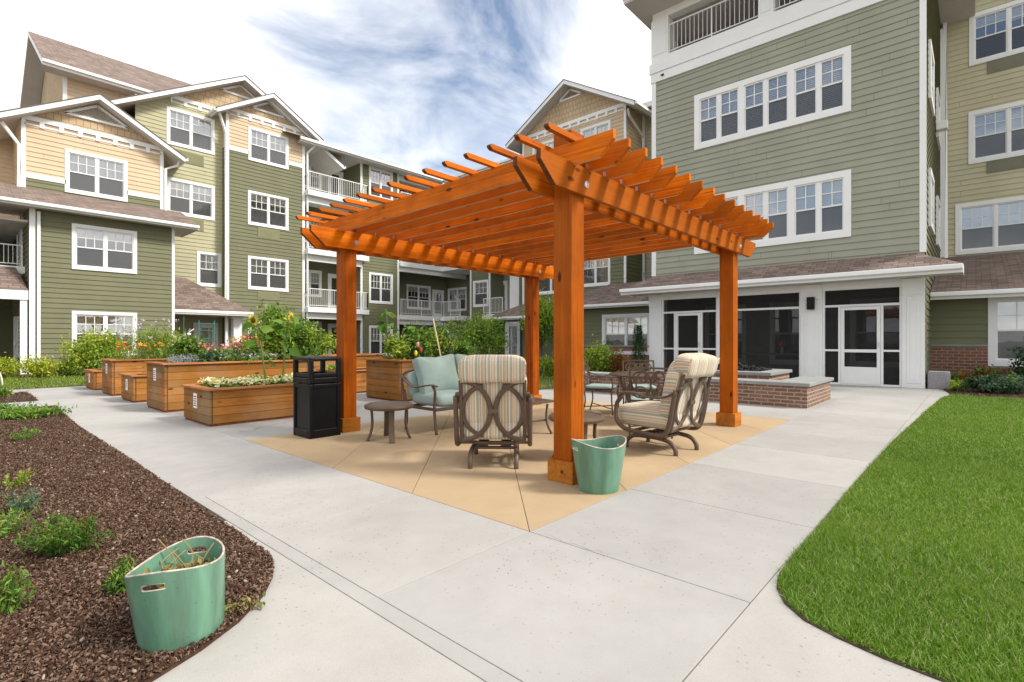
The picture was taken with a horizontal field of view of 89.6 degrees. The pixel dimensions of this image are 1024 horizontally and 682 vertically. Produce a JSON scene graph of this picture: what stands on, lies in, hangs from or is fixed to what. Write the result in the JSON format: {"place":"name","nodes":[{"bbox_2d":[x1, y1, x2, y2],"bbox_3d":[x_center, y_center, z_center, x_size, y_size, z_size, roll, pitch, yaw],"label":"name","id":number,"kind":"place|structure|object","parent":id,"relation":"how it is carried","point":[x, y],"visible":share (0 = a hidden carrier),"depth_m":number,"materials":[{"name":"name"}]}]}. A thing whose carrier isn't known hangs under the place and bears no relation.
{"place":"outdoors","nodes":[
{"label":"outdoors","id":0,"kind":"place"},
{"bbox_2d":[0,405,274,681],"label":"mulch","id":1,"kind":"object","parent":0,"point":[9,553],"visible":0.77,"depth_m":2.76,"materials":[{"name":"brown wood"}]},
{"bbox_2d":[0,560,38,615],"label":"mulch plant","id":2,"kind":"object","parent":1,"relation":"on","point":[8,600],"visible":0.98,"depth_m":2.17,"materials":[{"name":"green plant"}]},
{"bbox_2d":[0,501,39,537],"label":"mulch plant","id":3,"kind":"object","parent":1,"relation":"on","point":[5,526],"visible":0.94,"depth_m":3.06,"materials":[{"name":"green plant"}]},
{"bbox_2d":[0,484,41,513],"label":"mulch plant","id":4,"kind":"object","parent":1,"relation":"on","point":[31,499],"visible":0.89,"depth_m":3.47,"materials":[{"name":"green plant"}]},
{"bbox_2d":[0,402,78,420],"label":"groundcover","id":5,"kind":"object","parent":1,"relation":"on","point":[23,412],"visible":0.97,"depth_m":7.62,"materials":[{"name":"green plant"}]},
{"bbox_2d":[9,512,113,556],"bbox_3d":[-2.423,1.051,2.779,0.492,0.258,0.367,0,0,34],"label":"mulch plant","id":6,"kind":"object","parent":1,"relation":"on","point":[56,540],"visible":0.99,"depth_m":2.75,"materials":[{"name":"green plant"}]},
{"bbox_2d":[100,553,136,595],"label":"mulch plant","id":7,"kind":"object","parent":1,"relation":"on","point":[118,583],"visible":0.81,"depth_m":2.33,"materials":[{"name":"green plant"}]},
{"bbox_2d":[124,536,224,653],"bbox_3d":[-1.316,1.005,2.045,0.328,0.332,0.373,-5,0,-8],"label":"green pot","id":8,"kind":"object","parent":1,"relation":"on","point":[184,607],"visible":0.93,"depth_m":1.92,"materials":[{"name":"ceramic"}]},
{"bbox_2d":[143,538,215,588],"bbox_3d":[-1.316,0.891,2.052,0.262,0.156,0.284,0,0,-21],"label":"dried plant","id":9,"kind":"object","parent":8,"relation":"in","point":[188,565],"visible":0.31,"depth_m":2.10,"materials":[{"name":"brown plant"}]},
{"bbox_2d":[225,591,265,614],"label":"weed","id":10,"kind":"object","parent":1,"relation":"on","point":[229,606],"visible":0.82,"depth_m":2.21,"materials":[{"name":"green plant"}]},
{"bbox_2d":[0,373,553,389],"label":"lawn","id":11,"kind":"structure","parent":0,"point":[545,383],"depth_m":13.71,"materials":[{"name":"plant"}]},
{"bbox_2d":[15,353,64,377],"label":"spirea bush","id":12,"kind":"object","parent":11,"relation":"on","point":[41,368],"visible":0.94,"depth_m":16.16,"materials":[{"name":"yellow plant"}]},
{"bbox_2d":[52,355,91,376],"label":"spirea bush","id":13,"kind":"object","parent":11,"relation":"on","point":[67,366],"visible":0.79,"depth_m":16.78,"materials":[{"name":"green plant"}]},
{"bbox_2d":[444,312,476,354],"bbox_3d":[-1.713,0.096,16.682,1.636,2.137,1.540,0,0,42],"label":"tree","id":14,"kind":"object","parent":11,"relation":"on","point":[461,332],"visible":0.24,"depth_m":16.66,"materials":[{"name":"green plant"}]},
{"bbox_2d":[457,308,511,354],"bbox_3d":[-0.813,0.095,15.598,1.752,2.139,1.856,0,0,9],"label":"tree","id":15,"kind":"object","parent":11,"relation":"on","point":[488,338],"visible":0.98,"depth_m":15.29,"materials":[{"name":"green plant"}]},
{"bbox_2d":[519,287,553,373],"bbox_3d":[1.056,-0.361,17.986,1.657,3.048,2.001,0,0,24],"label":"tree","id":16,"kind":"object","parent":11,"relation":"on","point":[546,316],"visible":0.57,"depth_m":17.60,"materials":[{"name":"green plant"}]},
{"bbox_2d":[584,334,622,371],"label":"shrub","id":17,"kind":"object","parent":11,"relation":"on","point":[597,357],"visible":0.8,"depth_m":15.51,"materials":[{"name":"green plant"}]},
{"bbox_2d":[0,0,651,184],"label":"sky","id":18,"kind":"structure","parent":0,"point":[417,85],"materials":[{"name":"blue"}]},
{"bbox_2d":[4,384,949,681],"bbox_3d":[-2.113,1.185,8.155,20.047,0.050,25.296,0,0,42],"label":"concrete path","id":19,"kind":"structure","parent":0,"point":[668,576],"depth_m":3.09,"materials":[{"name":"grey concrete"}]},
{"bbox_2d":[84,369,101,389],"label":"planter box","id":20,"kind":"object","parent":19,"relation":"on","point":[93,379],"visible":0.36,"depth_m":12.21,"materials":[{"name":"brown wood"}]},
{"bbox_2d":[119,372,146,402],"bbox_3d":[-6.633,0.902,10.876,1.020,0.515,2.490,0,0,42],"label":"planter box","id":21,"kind":"object","parent":19,"relation":"on","point":[133,387],"visible":0.31,"depth_m":9.79,"materials":[{"name":"brown wood"}]},
{"bbox_2d":[100,358,183,395],"bbox_3d":[-7.968,0.777,12.076,1.070,0.765,2.490,0,0,42],"label":"planter box","id":22,"kind":"object","parent":19,"relation":"on","point":[112,368],"visible":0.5,"depth_m":11.05,"materials":[{"name":"brown wood"}]},
{"bbox_2d":[101,317,180,360],"bbox_3d":[-8.303,-0.046,11.644,0.947,1.017,1.659,0,0,42],"label":"tall verbena","id":23,"kind":"object","parent":22,"relation":"on","point":[119,318],"visible":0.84,"depth_m":11.40,"materials":[{"name":"purple plant"}]},
{"bbox_2d":[113,341,177,360],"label":"marigolds","id":24,"kind":"object","parent":22,"relation":"in","point":[137,352],"visible":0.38,"depth_m":11.46,"materials":[{"name":"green plant"}]},
{"bbox_2d":[110,318,195,360],"bbox_3d":[-8.229,0.088,11.996,0.864,1.273,1.922,0,0,42],"label":"dill plant","id":25,"kind":"object","parent":22,"relation":"in","point":[155,335],"visible":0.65,"depth_m":11.79,"materials":[{"name":"green plant"}]},
{"bbox_2d":[144,358,307,412],"bbox_3d":[-5.191,0.760,9.579,1.140,0.800,2.490,0,0,42],"label":"planter box","id":26,"kind":"object","parent":19,"relation":"on","point":[165,389],"visible":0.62,"depth_m":8.71,"materials":[{"name":"brown wood"}]},
{"bbox_2d":[157,332,209,364],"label":"green herb","id":27,"kind":"object","parent":26,"relation":"in","point":[185,347],"visible":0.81,"depth_m":9.08,"materials":[{"name":"green plant"}]},
{"bbox_2d":[193,342,267,361],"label":"coneflowers","id":28,"kind":"object","parent":26,"relation":"in","point":[226,349],"visible":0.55,"depth_m":9.33,"materials":[{"name":"green plant"}]},
{"bbox_2d":[218,353,278,363],"bbox_3d":[-4.828,0.355,9.458,0.322,0.277,1.091,0,0,42],"label":"verbena","id":29,"kind":"object","parent":26,"relation":"in","point":[229,357],"visible":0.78,"depth_m":9.41,"materials":[{"name":"pink plant"}]},
{"bbox_2d":[230,297,302,368],"bbox_3d":[-4.792,-0.073,10.226,1.230,1.595,1.174,0,0,-5],"label":"tomato plant","id":30,"kind":"object","parent":26,"relation":"in","point":[273,345],"visible":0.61,"depth_m":10.03,"materials":[{"name":"green plant"}]},
{"bbox_2d":[285,308,329,359],"bbox_3d":[-4.282,-0.058,10.556,1.011,1.299,0.916,0,0,4],"label":"tomato plant","id":31,"kind":"object","parent":26,"relation":"in","point":[309,335],"visible":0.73,"depth_m":10.43,"materials":[{"name":"green plant"}]},
{"bbox_2d":[181,381,292,426],"bbox_3d":[-3.780,0.902,8.081,1.140,0.515,2.150,0,0,42],"label":"planter box","id":32,"kind":"object","parent":19,"relation":"on","point":[209,406],"visible":0.59,"depth_m":7.32,"materials":[{"name":"brown wood"}]},
{"bbox_2d":[197,372,297,387],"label":"cream flowers","id":33,"kind":"object","parent":32,"relation":"in","point":[250,380],"visible":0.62,"depth_m":7.62,"materials":[{"name":"beige plant"}]},
{"bbox_2d":[242,315,276,384],"bbox_3d":[-3.932,0.141,8.050,0.454,1.102,0.544,0,0,42],"label":"sunflower","id":34,"kind":"object","parent":32,"relation":"in","point":[253,320],"visible":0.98,"depth_m":7.99,"materials":[{"name":"green plant"}]},
{"bbox_2d":[272,313,302,383],"bbox_3d":[-3.561,0.116,8.161,0.494,1.149,0.437,0,0,7],"label":"sunflower","id":35,"kind":"object","parent":32,"relation":"in","point":[295,325],"visible":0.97,"depth_m":8.18,"materials":[{"name":"green plant"}]},
{"bbox_2d":[282,353,382,370],"bbox_3d":[-4.753,0.760,13.744,1.120,0.800,2.450,0,0,42],"label":"planter box","id":36,"kind":"object","parent":19,"relation":"on","point":[360,360],"visible":0.16,"depth_m":13.75,"materials":[{"name":"brown wood"}]},
{"bbox_2d":[316,367,365,392],"bbox_3d":[-3.266,0.902,12.406,1.120,0.515,2.450,0,0,42],"label":"planter box","id":37,"kind":"object","parent":19,"relation":"on","point":[360,379],"visible":0.06,"depth_m":11.52,"materials":[{"name":"brown wood"}]},
{"bbox_2d":[364,357,413,400],"bbox_3d":[-1.756,0.760,11.049,1.220,0.800,2.450,0,0,42],"label":"planter box","id":38,"kind":"object","parent":19,"relation":"on","point":[383,379],"visible":0.47,"depth_m":10.08,"materials":[{"name":"brown wood"}]},
{"bbox_2d":[375,309,398,358],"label":"sunflower","id":39,"kind":"object","parent":38,"relation":"on","point":[382,328],"visible":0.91,"depth_m":10.32,"materials":[{"name":"green plant"}]},
{"bbox_2d":[380,329,412,361],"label":"pepper plant","id":40,"kind":"object","parent":38,"relation":"on","point":[398,351],"visible":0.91,"depth_m":10.27,"materials":[{"name":"green plant"}]},
{"bbox_2d":[401,320,437,358],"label":"bean plant","id":41,"kind":"object","parent":38,"relation":"on","point":[422,338],"visible":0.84,"depth_m":10.64,"materials":[{"name":"green plant"}]},
{"bbox_2d":[425,319,459,356],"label":"tomato plant","id":42,"kind":"object","parent":38,"relation":"on","point":[446,342],"visible":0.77,"depth_m":11.11,"materials":[{"name":"green plant"}]},
{"bbox_2d":[629,324,647,370],"bbox_3d":[3.851,0.318,15.605,0.688,1.684,0.678,0,0,42],"label":"conifer","id":43,"kind":"object","parent":19,"relation":"on","point":[638,338],"visible":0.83,"depth_m":15.55,"materials":[{"name":"green plant"}]},
{"bbox_2d":[584,371,833,408],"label":"seat wall","id":44,"kind":"structure","parent":19,"relation":"on","point":[805,392],"depth_m":9.40,"materials":[{"name":"brick"}]},
{"bbox_2d":[505,79,975,366],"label":"apartment wing","id":45,"kind":"structure","parent":19,"relation":"on","point":[613,316],"depth_m":25.13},
{"bbox_2d":[580,119,610,137],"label":"window","id":46,"kind":"structure","parent":45,"relation":"in","point":[604,126],"depth_m":25.58,"materials":[{"name":"clear glass"}]},
{"bbox_2d":[584,258,610,286],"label":"window","id":47,"kind":"structure","parent":45,"relation":"in","point":[596,272],"depth_m":25.58,"materials":[{"name":"clear glass"}]},
{"bbox_2d":[602,313,648,354],"bbox_3d":[5.073,-0.293,22.237,2.326,1.730,0.750,0,0,42],"label":"window","id":48,"kind":"structure","parent":45,"relation":"in","point":[617,329],"depth_m":22.06,"materials":[{"name":"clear glass"}]},
{"bbox_2d":[712,369,791,379],"bbox_3d":[4.865,0.892,11.428,2.050,0.535,1.600,0,0,42],"label":"fire pit","id":49,"kind":"object","parent":19,"relation":"on","point":[777,374],"visible":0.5,"depth_m":10.54,"materials":[{"name":"stone"}]},
{"bbox_2d":[619,0,975,388],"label":"apartment wing","id":50,"kind":"structure","parent":19,"relation":"on","point":[814,131],"depth_m":14.31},
{"bbox_2d":[675,313,700,358],"bbox_3d":[5.652,0.117,16.578,0.817,2.026,0.110,0,0,42],"label":"screen door","id":51,"kind":"structure","parent":50,"relation":"in","point":[678,314],"depth_m":16.59,"materials":[{"name":"white metal"}]},
{"bbox_2d":[694,45,850,149],"bbox_3d":[7.577,-6.906,15.209,4.205,1.730,0.750,0,0,42],"label":"window","id":52,"kind":"structure","parent":50,"relation":"in","point":[817,87],"depth_m":14.81,"materials":[{"name":"white glass"}]},
{"bbox_2d":[694,169,850,253],"bbox_3d":[7.577,-3.629,15.209,4.205,1.766,0.750,0,0,42],"label":"window","id":53,"kind":"structure","parent":50,"relation":"in","point":[813,208],"depth_m":14.36,"materials":[{"name":"white glass"}]},
{"bbox_2d":[841,306,880,384],"bbox_3d":[9.099,0.117,13.477,0.863,2.026,0.110,0,0,42],"label":"screen door","id":54,"kind":"structure","parent":50,"relation":"in","point":[849,375],"depth_m":13.44,"materials":[{"name":"white metal"}]},
{"bbox_2d":[928,168,934,234],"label":"window","id":55,"kind":"structure","parent":50,"relation":"in","point":[931,185],"depth_m":13.76,"materials":[{"name":"white glass"}]},
{"bbox_2d":[928,39,934,116],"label":"window","id":56,"kind":"structure","parent":50,"relation":"in","point":[931,66],"depth_m":13.73,"materials":[{"name":"white glass"}]},
{"bbox_2d":[936,195,940,250],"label":"window","id":57,"kind":"structure","parent":50,"relation":"in","point":[938,206],"depth_m":16.30,"materials":[{"name":"white glass"}]},
{"bbox_2d":[930,0,1023,378],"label":"apartment wing","id":58,"kind":"structure","parent":19,"relation":"on","point":[977,312],"depth_m":16.91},
{"bbox_2d":[955,195,1023,254],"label":"window","id":59,"kind":"structure","parent":58,"relation":"in","point":[999,225],"depth_m":17.15,"materials":[{"name":"white glass"}]},
{"bbox_2d":[968,100,1023,164],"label":"window","id":60,"kind":"structure","parent":58,"relation":"in","point":[997,133],"depth_m":17.05,"materials":[{"name":"clear glass"}]},
{"bbox_2d":[969,0,1023,66],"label":"window","id":61,"kind":"structure","parent":58,"relation":"in","point":[997,32],"depth_m":17.10,"materials":[{"name":"clear glass"}]},
{"bbox_2d":[988,296,1023,366],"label":"window","id":62,"kind":"structure","parent":58,"relation":"in","point":[1005,314],"depth_m":13.08,"materials":[{"name":"clear glass"}]},
{"bbox_2d":[247,398,789,531],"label":"patio","id":63,"kind":"structure","parent":0,"point":[425,461],"depth_m":5.05,"materials":[{"name":"beige concrete"}]},
{"bbox_2d":[293,356,340,438],"bbox_3d":[-2.408,0.671,6.369,0.438,0.978,0.408,0,0,42],"label":"trash can","id":64,"kind":"object","parent":63,"relation":"on","point":[316,404],"visible":1,"depth_m":6.24,"materials":[{"name":"black plastic"}]},
{"bbox_2d":[364,401,413,443],"bbox_3d":[-1.447,0.951,6.077,0.572,0.431,0.572,0,0,24],"label":"side table","id":65,"kind":"object","parent":63,"relation":"on","point":[389,408],"visible":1,"depth_m":5.97,"materials":[{"name":"brown metal"}]},
{"bbox_2d":[400,354,467,434],"bbox_3d":[-0.727,0.672,7.151,0.812,0.983,1.570,0,0,42],"label":"loveseat","id":66,"kind":"object","parent":63,"relation":"on","point":[431,381],"visible":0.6,"depth_m":6.75,"materials":[{"name":"teal fabric"}]},
{"bbox_2d":[453,355,534,468],"bbox_3d":[-0.166,0.642,4.926,0.770,1.041,0.909,0,0,1],"label":"spring chair","id":67,"kind":"object","parent":63,"relation":"on","point":[493,398],"visible":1,"depth_m":4.63,"materials":[{"name":"beige fabric"}]},
{"bbox_2d":[295,122,773,484],"bbox_3d":[0.500,-0.282,6.971,4.520,2.885,5.065,0,0,42],"label":"pergola","id":68,"kind":"object","parent":63,"relation":"on","point":[569,204],"visible":0.98,"depth_m":5.81,"materials":[{"name":"brown wood"}]},
{"bbox_2d":[548,411,605,456],"bbox_3d":[0.647,0.951,5.161,0.572,0.431,0.572,0,0,31],"label":"side table","id":69,"kind":"object","parent":63,"relation":"on","point":[594,418],"visible":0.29,"depth_m":5.03,"materials":[{"name":"brown metal"}]},
{"bbox_2d":[571,435,626,494],"bbox_3d":[0.679,0.958,4.037,0.444,0.404,0.390,0,0,-20],"label":"green pot","id":70,"kind":"object","parent":63,"relation":"on","point":[598,462],"visible":1,"depth_m":3.90,"materials":[{"name":"ceramic"}]},
{"bbox_2d":[584,360,619,415],"bbox_3d":[1.413,0.737,8.363,0.572,0.853,0.585,0,0,23],"label":"dining chair","id":71,"kind":"object","parent":63,"relation":"on","point":[600,387],"visible":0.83,"depth_m":8.21,"materials":[{"name":"brown metal"}]},
{"bbox_2d":[609,371,666,422],"bbox_3d":[1.931,0.817,7.410,1.060,0.714,1.060,0,0,42],"label":"dining table","id":72,"kind":"object","parent":63,"relation":"on","point":[620,374],"visible":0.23,"depth_m":7.25,"materials":[{"name":"brown metal"}]},
{"bbox_2d":[622,360,660,403],"bbox_3d":[2.058,0.737,8.289,0.585,0.853,0.572,0,0,7],"label":"dining chair","id":73,"kind":"object","parent":63,"relation":"on","point":[647,386],"visible":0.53,"depth_m":8.50,"materials":[{"name":"brown metal"}]},
{"bbox_2d":[626,367,672,438],"bbox_3d":[1.709,0.737,6.398,0.586,0.853,0.572,0,0,12],"label":"dining chair","id":74,"kind":"object","parent":63,"relation":"on","point":[635,398],"visible":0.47,"depth_m":6.17,"materials":[{"name":"brown metal"}]},
{"bbox_2d":[614,353,719,455],"bbox_3d":[1.653,0.642,5.525,0.770,1.041,0.909,0,0,-42],"label":"spring chair","id":75,"kind":"object","parent":63,"relation":"on","point":[674,411],"visible":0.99,"depth_m":5.30,"materials":[{"name":"beige fabric"}]},
{"bbox_2d":[607,347,633,371],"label":"rusty shrub","id":76,"kind":"object","parent":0,"point":[617,364],"visible":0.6,"depth_m":15.30,"materials":[{"name":"orange plant"}]},
{"bbox_2d":[775,394,1023,681],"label":"lawn","id":77,"kind":"structure","parent":0,"point":[866,649],"depth_m":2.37,"materials":[{"name":"plant"}]},
{"bbox_2d":[943,386,1023,397],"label":"mulch bed","id":78,"kind":"object","parent":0,"point":[971,394],"visible":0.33,"depth_m":11.07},
{"bbox_2d":[927,371,950,388],"bbox_3d":[10.436,0.950,12.604,0.420,0.420,0.460,0,0,42],"label":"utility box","id":79,"kind":"object","parent":78,"relation":"on","point":[937,379],"visible":0.88,"depth_m":12.45,"materials":[{"name":"grey metal"}]},
{"bbox_2d":[958,373,1009,392],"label":"bed plant","id":80,"kind":"object","parent":78,"relation":"on","point":[982,384],"visible":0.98,"depth_m":11.34,"materials":[{"name":"green plant"}]},
{"bbox_2d":[965,363,1007,380],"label":"bed plant","id":81,"kind":"object","parent":78,"relation":"on","point":[978,371],"visible":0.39,"depth_m":12.47,"materials":[{"name":"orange plant"}]},
{"bbox_2d":[989,371,1023,393],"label":"bed plant","id":82,"kind":"object","parent":78,"relation":"on","point":[1016,385],"visible":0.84,"depth_m":11.16,"materials":[{"name":"green plant"}]},
{"bbox_2d":[991,337,1023,377],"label":"bed plant","id":83,"kind":"object","parent":78,"relation":"on","point":[1017,370],"visible":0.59,"depth_m":12.04,"materials":[{"name":"green plant"}]},
{"label":"ground","id":84,"kind":"structure","parent":0,"visible":0},
{"bbox_2d":[2,372,83,377],"bbox_3d":[-14.142,1.179,21.417,4.700,0.062,25.391,0,0,37],"label":"mulch bed","id":85,"kind":"object","parent":84,"relation":"on","point":[20,375],"depth_m":17.16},
{"bbox_2d":[0,352,26,377],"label":"spirea bush","id":86,"kind":"object","parent":85,"relation":"on","point":[8,368],"visible":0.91,"depth_m":16.20,"materials":[{"name":"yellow plant"}]},
{"bbox_2d":[49,324,130,373],"bbox_3d":[-14.132,0.427,17.474,2.092,2.057,2.321,0,0,42],"label":"leafy shrub","id":87,"kind":"object","parent":85,"relation":"on","point":[86,351],"visible":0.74,"depth_m":17.14,"materials":[{"name":"green plant"}]},
{"bbox_2d":[0,31,345,373],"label":"apartment wing","id":88,"kind":"structure","parent":84,"relation":"on","point":[129,193],"depth_m":22.23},
{"bbox_2d":[65,148,127,201],"bbox_3d":[-16.878,-6.609,20.899,0.750,1.686,1.984,0,0,42],"label":"window","id":89,"kind":"structure","parent":88,"relation":"in","point":[88,174],"depth_m":20.66,"materials":[{"name":"clear glass"}]},
{"bbox_2d":[72,223,136,273],"bbox_3d":[-15.569,-3.445,19.663,0.750,1.661,1.957,0,0,42],"label":"window","id":90,"kind":"structure","parent":88,"relation":"in","point":[94,248],"depth_m":19.49,"materials":[{"name":"clear glass"}]},
{"bbox_2d":[72,311,136,355],"bbox_3d":[-15.569,-0.268,19.663,0.750,1.661,1.957,0,0,42],"label":"window","id":91,"kind":"structure","parent":88,"relation":"in","point":[87,319],"depth_m":19.41,"materials":[{"name":"clear glass"}]},
{"bbox_2d":[166,106,214,154],"bbox_3d":[-15.142,-9.734,24.174,0.750,1.685,1.971,0,0,42],"label":"window","id":92,"kind":"structure","parent":88,"relation":"in","point":[188,130],"depth_m":23.96,"materials":[{"name":"clear glass"}]},
{"bbox_2d":[167,177,214,220],"bbox_3d":[-15.142,-6.572,24.174,0.750,1.645,1.971,0,0,42],"label":"window","id":93,"kind":"structure","parent":88,"relation":"in","point":[192,199],"depth_m":24.05,"materials":[{"name":"clear glass"}]},
{"bbox_2d":[197,251,221,287],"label":"window","id":94,"kind":"structure","parent":88,"relation":"in","point":[209,264],"depth_m":24.55,"materials":[{"name":"clear glass"}]},
{"bbox_2d":[248,126,288,169],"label":"window","id":95,"kind":"structure","parent":88,"relation":"in","point":[265,147],"depth_m":26.19,"materials":[{"name":"clear glass"}]},
{"bbox_2d":[248,190,288,230],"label":"window","id":96,"kind":"structure","parent":88,"relation":"in","point":[264,210],"depth_m":26.27,"materials":[{"name":"clear glass"}]},
{"bbox_2d":[248,255,288,291],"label":"window","id":97,"kind":"structure","parent":88,"relation":"in","point":[269,274],"depth_m":26.17,"materials":[{"name":"clear glass"}]},
{"bbox_2d":[284,131,524,357],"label":"apartment wing","id":98,"kind":"structure","parent":84,"relation":"on","point":[406,293],"depth_m":31.33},
{"bbox_2d":[305,269,321,296],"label":"window","id":99,"kind":"structure","parent":98,"relation":"in","point":[315,276],"depth_m":30.17,"materials":[{"name":"clear glass"}]},
{"bbox_2d":[305,160,321,190],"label":"window","id":100,"kind":"structure","parent":98,"relation":"in","point":[316,180],"depth_m":30.12,"materials":[{"name":"clear glass"}]},
{"bbox_2d":[369,326,392,355],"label":"window","id":101,"kind":"structure","parent":98,"relation":"in","point":[376,341],"depth_m":31.21,"materials":[{"name":"clear glass"}]},
{"bbox_2d":[369,272,392,304],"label":"window","id":102,"kind":"structure","parent":98,"relation":"in","point":[380,285],"depth_m":31.34,"materials":[{"name":"clear glass"}]},
{"bbox_2d":[369,166,392,199],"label":"window","id":103,"kind":"structure","parent":98,"relation":"in","point":[378,178],"depth_m":31.33,"materials":[{"name":"clear glass"}]},
{"bbox_2d":[406,284,430,309],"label":"window","id":104,"kind":"structure","parent":98,"relation":"in","point":[414,292],"depth_m":36.24,"materials":[{"name":"clear glass"}]},
{"bbox_2d":[448,287,466,311],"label":"window","id":105,"kind":"structure","parent":98,"relation":"in","point":[454,294],"depth_m":37.37,"materials":[{"name":"clear glass"}]},
{"bbox_2d":[473,280,488,306],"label":"window","id":106,"kind":"structure","parent":98,"relation":"in","point":[480,288],"depth_m":33.29,"materials":[{"name":"clear glass"}]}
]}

